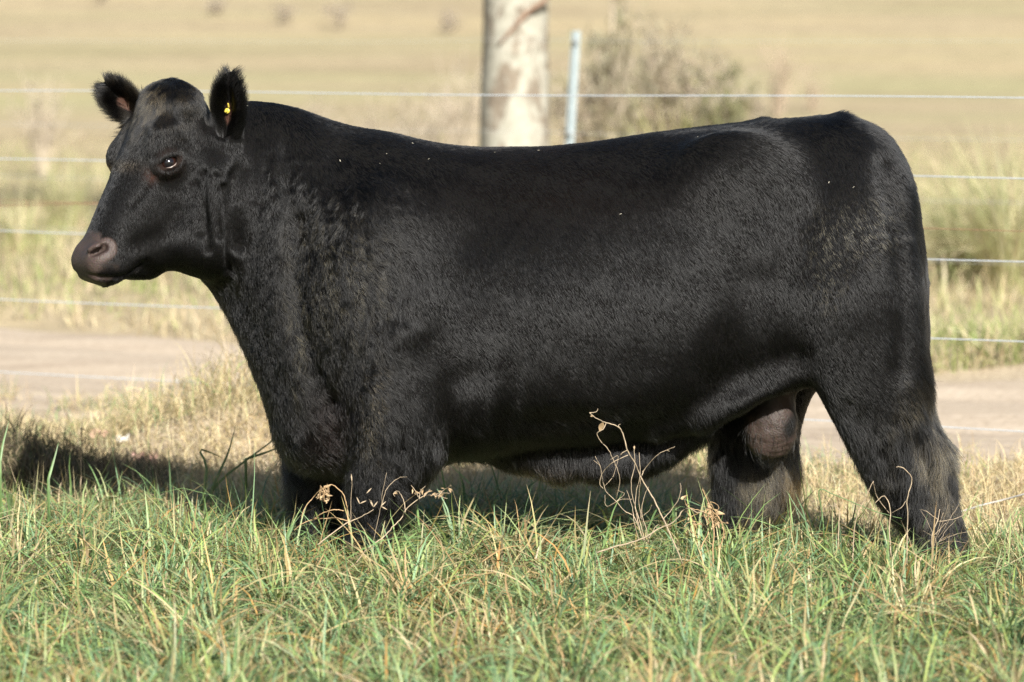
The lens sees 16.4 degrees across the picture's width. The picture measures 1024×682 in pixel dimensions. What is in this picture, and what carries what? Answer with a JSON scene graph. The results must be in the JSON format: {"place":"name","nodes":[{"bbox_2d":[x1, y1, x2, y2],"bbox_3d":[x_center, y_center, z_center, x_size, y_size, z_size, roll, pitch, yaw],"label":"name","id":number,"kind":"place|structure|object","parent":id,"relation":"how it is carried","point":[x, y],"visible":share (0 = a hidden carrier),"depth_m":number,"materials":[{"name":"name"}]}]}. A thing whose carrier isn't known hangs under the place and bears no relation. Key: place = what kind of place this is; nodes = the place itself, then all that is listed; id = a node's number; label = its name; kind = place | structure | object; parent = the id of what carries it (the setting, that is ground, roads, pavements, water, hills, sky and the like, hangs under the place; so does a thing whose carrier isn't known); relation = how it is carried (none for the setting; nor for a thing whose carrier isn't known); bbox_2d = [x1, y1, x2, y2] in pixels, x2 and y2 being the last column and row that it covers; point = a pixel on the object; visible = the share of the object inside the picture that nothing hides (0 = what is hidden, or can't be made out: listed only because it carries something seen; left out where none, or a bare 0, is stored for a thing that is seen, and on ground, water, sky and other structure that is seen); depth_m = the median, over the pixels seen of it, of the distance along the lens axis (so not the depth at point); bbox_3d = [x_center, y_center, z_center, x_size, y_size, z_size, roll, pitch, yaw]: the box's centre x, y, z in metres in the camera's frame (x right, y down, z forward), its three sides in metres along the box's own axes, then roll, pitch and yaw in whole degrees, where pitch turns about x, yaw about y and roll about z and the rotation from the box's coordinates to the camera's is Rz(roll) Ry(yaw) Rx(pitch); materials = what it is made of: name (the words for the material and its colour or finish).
{"place":"outdoors","nodes":[
{"label":"outdoors","id":0,"kind":"place"},
{"bbox_2d":[0,0,1023,681],"bbox_3d":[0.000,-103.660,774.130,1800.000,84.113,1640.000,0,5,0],"label":"ground","id":1,"kind":"structure","parent":0,"point":[370,48],"depth_m":87.55,"materials":[{"name":"beige plant"}]},
{"bbox_2d":[0,422,8,531],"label":"tall grass","id":2,"kind":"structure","parent":1,"relation":"on","point":[1,450],"depth_m":12.49,"materials":[{"name":"plant"}]},
{"bbox_2d":[0,179,85,252],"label":"grass tussock","id":3,"kind":"object","parent":1,"relation":"on","point":[17,223],"depth_m":28.93,"materials":[{"name":"beige plant"}]},
{"bbox_2d":[6,64,83,177],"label":"shrub","id":4,"kind":"object","parent":1,"relation":"on","point":[43,135],"visible":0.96,"depth_m":45.89,"materials":[{"name":"beige plant"}]},
{"bbox_2d":[47,442,58,540],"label":"tall grass","id":5,"kind":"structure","parent":1,"relation":"on","point":[48,487],"depth_m":12.49,"materials":[{"name":"green plant"}]},
{"bbox_2d":[3,147,107,227],"bbox_3d":[-4.141,-1.429,32.955,1.302,0.798,1.256,-3,6,-36],"label":"grass tussock","id":6,"kind":"object","parent":1,"relation":"on","point":[73,198],"depth_m":32.88,"materials":[{"name":"beige plant"}]},
{"bbox_2d":[78,422,83,484],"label":"dead weed","id":7,"kind":"object","parent":1,"relation":"on","point":[81,428],"visible":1,"depth_m":13.27,"materials":[{"name":"brown plant"}]},
{"bbox_2d":[90,429,107,437],"bbox_3d":[-1.750,0.390,15.030,0.078,0.039,0.050,0,5,0],"label":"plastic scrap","id":8,"kind":"object","parent":1,"relation":"on","point":[91,434],"visible":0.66,"depth_m":15.03,"materials":[{"name":"beige plastic"}]},
{"bbox_2d":[115,434,128,440],"bbox_3d":[-1.629,0.403,14.831,0.061,0.034,0.045,0,5,0],"label":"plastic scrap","id":9,"kind":"object","parent":1,"relation":"on","point":[120,437],"visible":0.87,"depth_m":14.83,"materials":[{"name":"white plastic"}]},
{"bbox_2d":[199,449,221,517],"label":"tall grass","id":10,"kind":"structure","parent":1,"relation":"on","point":[205,464],"depth_m":13.00,"materials":[{"name":"green plant"}]},
{"bbox_2d":[206,0,227,14],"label":"shrub","id":11,"kind":"object","parent":1,"relation":"on","point":[211,7],"visible":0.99,"depth_m":104.85,"materials":[{"name":"beige plant"}]},
{"bbox_2d":[210,426,235,515],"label":"tall grass","id":12,"kind":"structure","parent":1,"relation":"on","point":[218,474],"depth_m":12.99,"materials":[{"name":"green plant"}]},
{"bbox_2d":[199,441,270,509],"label":"tall grass","id":13,"kind":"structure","parent":1,"relation":"on","point":[224,477],"depth_m":13.01,"materials":[{"name":"green plant"}]},
{"bbox_2d":[244,449,274,500],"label":"tall grass","id":14,"kind":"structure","parent":1,"relation":"on","point":[245,461],"depth_m":12.98,"materials":[{"name":"green plant"}]},
{"bbox_2d":[270,1,298,22],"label":"shrub","id":15,"kind":"object","parent":1,"relation":"on","point":[283,19],"visible":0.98,"depth_m":101.91,"materials":[{"name":"beige plant"}]},
{"bbox_2d":[297,93,372,128],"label":"shrub","id":16,"kind":"object","parent":1,"relation":"on","point":[318,110],"visible":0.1,"depth_m":45.86,"materials":[{"name":"beige plant"}]},
{"bbox_2d":[320,0,355,29],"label":"shrub","id":17,"kind":"object","parent":1,"relation":"on","point":[341,20],"visible":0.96,"depth_m":99.87,"materials":[{"name":"beige plant"}]},
{"bbox_2d":[350,473,399,556],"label":"seed grass","id":18,"kind":"structure","parent":1,"relation":"on","point":[382,503],"depth_m":11.58,"materials":[{"name":"beige plant"}]},
{"bbox_2d":[349,78,427,138],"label":"shrub","id":19,"kind":"object","parent":1,"relation":"on","point":[370,109],"visible":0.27,"depth_m":43.81,"materials":[{"name":"beige plant"}]},
{"bbox_2d":[386,80,466,144],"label":"shrub","id":20,"kind":"object","parent":1,"relation":"on","point":[430,137],"visible":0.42,"depth_m":41.89,"materials":[{"name":"beige plant"}]},
{"bbox_2d":[416,42,481,145],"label":"shrub","id":21,"kind":"object","parent":1,"relation":"on","point":[471,122],"visible":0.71,"depth_m":46.85,"materials":[{"name":"beige plant"}]},
{"bbox_2d":[434,5,464,33],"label":"shrub","id":22,"kind":"object","parent":1,"relation":"on","point":[444,19],"visible":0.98,"depth_m":98.42,"materials":[{"name":"beige plant"}]},
{"bbox_2d":[0,437,1023,681],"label":"green grass","id":23,"kind":"structure","parent":1,"relation":"on","point":[718,615],"depth_m":10.81,"materials":[{"name":"green plant"}]},
{"bbox_2d":[294,484,349,530],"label":"dead weed","id":24,"kind":"object","parent":23,"relation":"on","point":[323,493],"visible":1,"depth_m":11.43,"materials":[{"name":"brown plant"}]},
{"bbox_2d":[317,485,451,572],"bbox_3d":[-0.408,0.600,11.393,0.434,0.286,0.113,0,5,0],"label":"dead weed","id":25,"kind":"object","parent":23,"relation":"on","point":[434,494],"visible":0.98,"depth_m":11.38,"materials":[{"name":"brown plant"}]},
{"bbox_2d":[595,453,658,542],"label":"dead weed","id":26,"kind":"object","parent":23,"relation":"on","point":[644,539],"visible":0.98,"depth_m":11.63,"materials":[{"name":"beige plant"}]},
{"bbox_2d":[589,409,684,570],"bbox_3d":[0.405,0.487,11.490,0.313,0.525,0.164,0,5,0],"label":"dead weed","id":27,"kind":"object","parent":23,"relation":"on","point":[601,426],"visible":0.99,"depth_m":11.50,"materials":[{"name":"brown plant"}]},
{"bbox_2d":[681,489,727,566],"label":"dead weed","id":28,"kind":"object","parent":23,"relation":"on","point":[713,516],"visible":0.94,"depth_m":11.48,"materials":[{"name":"brown plant"}]},
{"bbox_2d":[818,489,901,545],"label":"bent grass","id":29,"kind":"structure","parent":23,"relation":"on","point":[842,498],"depth_m":11.55,"materials":[{"name":"plant"}]},
{"bbox_2d":[0,304,1023,574],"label":"dry grass","id":30,"kind":"structure","parent":1,"relation":"on","point":[28,444],"depth_m":14.00,"materials":[{"name":"plant"}]},
{"bbox_2d":[961,493,1023,511],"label":"grass stalk","id":31,"kind":"object","parent":30,"relation":"attached to","point":[1019,495],"visible":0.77,"depth_m":12.61,"materials":[{"name":"beige plant"}]},
{"bbox_2d":[0,126,1023,374],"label":"grass","id":32,"kind":"structure","parent":1,"relation":"on","point":[958,332],"depth_m":23.57,"materials":[{"name":"beige plant"}]},
{"bbox_2d":[0,90,1023,431],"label":"wire fence","id":33,"kind":"object","parent":1,"relation":"on","point":[464,94],"visible":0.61,"depth_m":15.53,"materials":[{"name":"silver metal"}]},
{"bbox_2d":[0,31,1023,263],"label":"wire fence","id":34,"kind":"object","parent":1,"relation":"on","point":[575,40],"visible":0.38,"depth_m":23.94,"materials":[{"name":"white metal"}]},
{"bbox_2d":[479,0,548,146],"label":"tree","id":35,"kind":"object","parent":1,"relation":"on","point":[515,67],"visible":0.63,"depth_m":26.71,"materials":[{"name":"white plant"}]},
{"bbox_2d":[71,62,970,570],"bbox_3d":[0.037,-0.062,12.026,3.017,1.699,0.809,0,5,0],"label":"bull","id":36,"kind":"object","parent":1,"relation":"on","point":[405,316],"visible":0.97,"depth_m":11.73,"materials":[{"name":"black fur"}]},
{"bbox_2d":[549,55,635,144],"bbox_3d":[0.783,-2.140,36.978,0.950,1.696,1.073,-3,6,-35],"label":"shrub","id":37,"kind":"object","parent":1,"relation":"on","point":[592,122],"visible":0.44,"depth_m":36.84,"materials":[{"name":"brown plant"}]},
{"bbox_2d":[549,109,668,144],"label":"grass tussock","id":38,"kind":"object","parent":1,"relation":"on","point":[611,128],"depth_m":29.21,"materials":[{"name":"beige plant"}]},
{"bbox_2d":[568,0,659,137],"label":"shrub","id":39,"kind":"object","parent":1,"relation":"on","point":[614,57],"visible":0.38,"depth_m":37.81,"materials":[{"name":"brown plant"}]},
{"bbox_2d":[597,508,703,552],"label":"dead weed","id":40,"kind":"object","parent":1,"relation":"on","point":[648,534],"visible":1,"depth_m":11.28,"materials":[{"name":"plant"}]},
{"bbox_2d":[557,9,747,144],"bbox_3d":[1.585,-2.637,40.032,2.194,2.204,1.919,0,5,0],"label":"shrub","id":41,"kind":"object","parent":1,"relation":"on","point":[664,87],"visible":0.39,"depth_m":39.74,"materials":[{"name":"brown plant"}]},
{"bbox_2d":[583,79,769,141],"bbox_3d":[1.419,-1.524,29.946,2.312,1.478,2.508,3,5,30],"label":"grass tussock","id":42,"kind":"object","parent":1,"relation":"on","point":[654,117],"depth_m":30.02,"materials":[{"name":"beige plant"}]},
{"bbox_2d":[666,58,757,128],"bbox_3d":[2.009,-2.038,35.933,0.963,1.657,0.893,0,5,0],"label":"shrub","id":43,"kind":"object","parent":1,"relation":"on","point":[733,115],"visible":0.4,"depth_m":35.87,"materials":[{"name":"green plant"}]},
{"bbox_2d":[688,45,776,120],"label":"shrub","id":44,"kind":"object","parent":1,"relation":"on","point":[750,115],"visible":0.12,"depth_m":41.68,"materials":[{"name":"beige plant"}]},
{"bbox_2d":[755,25,817,117],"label":"shrub","id":45,"kind":"object","parent":1,"relation":"on","point":[777,103],"visible":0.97,"depth_m":69.83,"materials":[{"name":"beige plant"}]},
{"bbox_2d":[792,61,831,111],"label":"shrub","id":46,"kind":"object","parent":1,"relation":"on","point":[812,98],"visible":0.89,"depth_m":71.83,"materials":[{"name":"beige plant"}]},
{"bbox_2d":[829,466,969,565],"bbox_3d":[1.249,0.563,11.423,0.457,0.329,0.070,0,5,0],"label":"dead weed","id":47,"kind":"object","parent":1,"relation":"on","point":[890,519],"visible":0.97,"depth_m":11.43,"materials":[{"name":"beige plant"}]},
{"bbox_2d":[921,507,968,544],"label":"seed grass","id":48,"kind":"structure","parent":1,"relation":"on","point":[943,530],"depth_m":11.69,"materials":[{"name":"beige plant"}]},
{"bbox_2d":[900,121,1023,294],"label":"grass tussock","id":49,"kind":"object","parent":1,"relation":"on","point":[1012,239],"depth_m":23.88,"materials":[{"name":"beige plant"}]},
{"bbox_2d":[914,116,1023,267],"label":"grass tussock","id":50,"kind":"object","parent":1,"relation":"on","point":[971,189],"depth_m":26.38,"materials":[{"name":"beige plant"}]},
{"bbox_2d":[918,149,1023,287],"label":"grass tussock","id":51,"kind":"object","parent":1,"relation":"on","point":[959,255],"depth_m":24.52,"materials":[{"name":"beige plant"}]},
{"bbox_2d":[923,116,1023,239],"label":"grass tussock","id":52,"kind":"object","parent":1,"relation":"on","point":[994,181],"depth_m":25.04,"materials":[{"name":"beige plant"}]},
{"bbox_2d":[0,328,1023,483],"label":"dirt track","id":53,"kind":"structure","parent":0,"point":[999,405],"depth_m":18.50,"materials":[{"name":"beige soil"}]}
]}

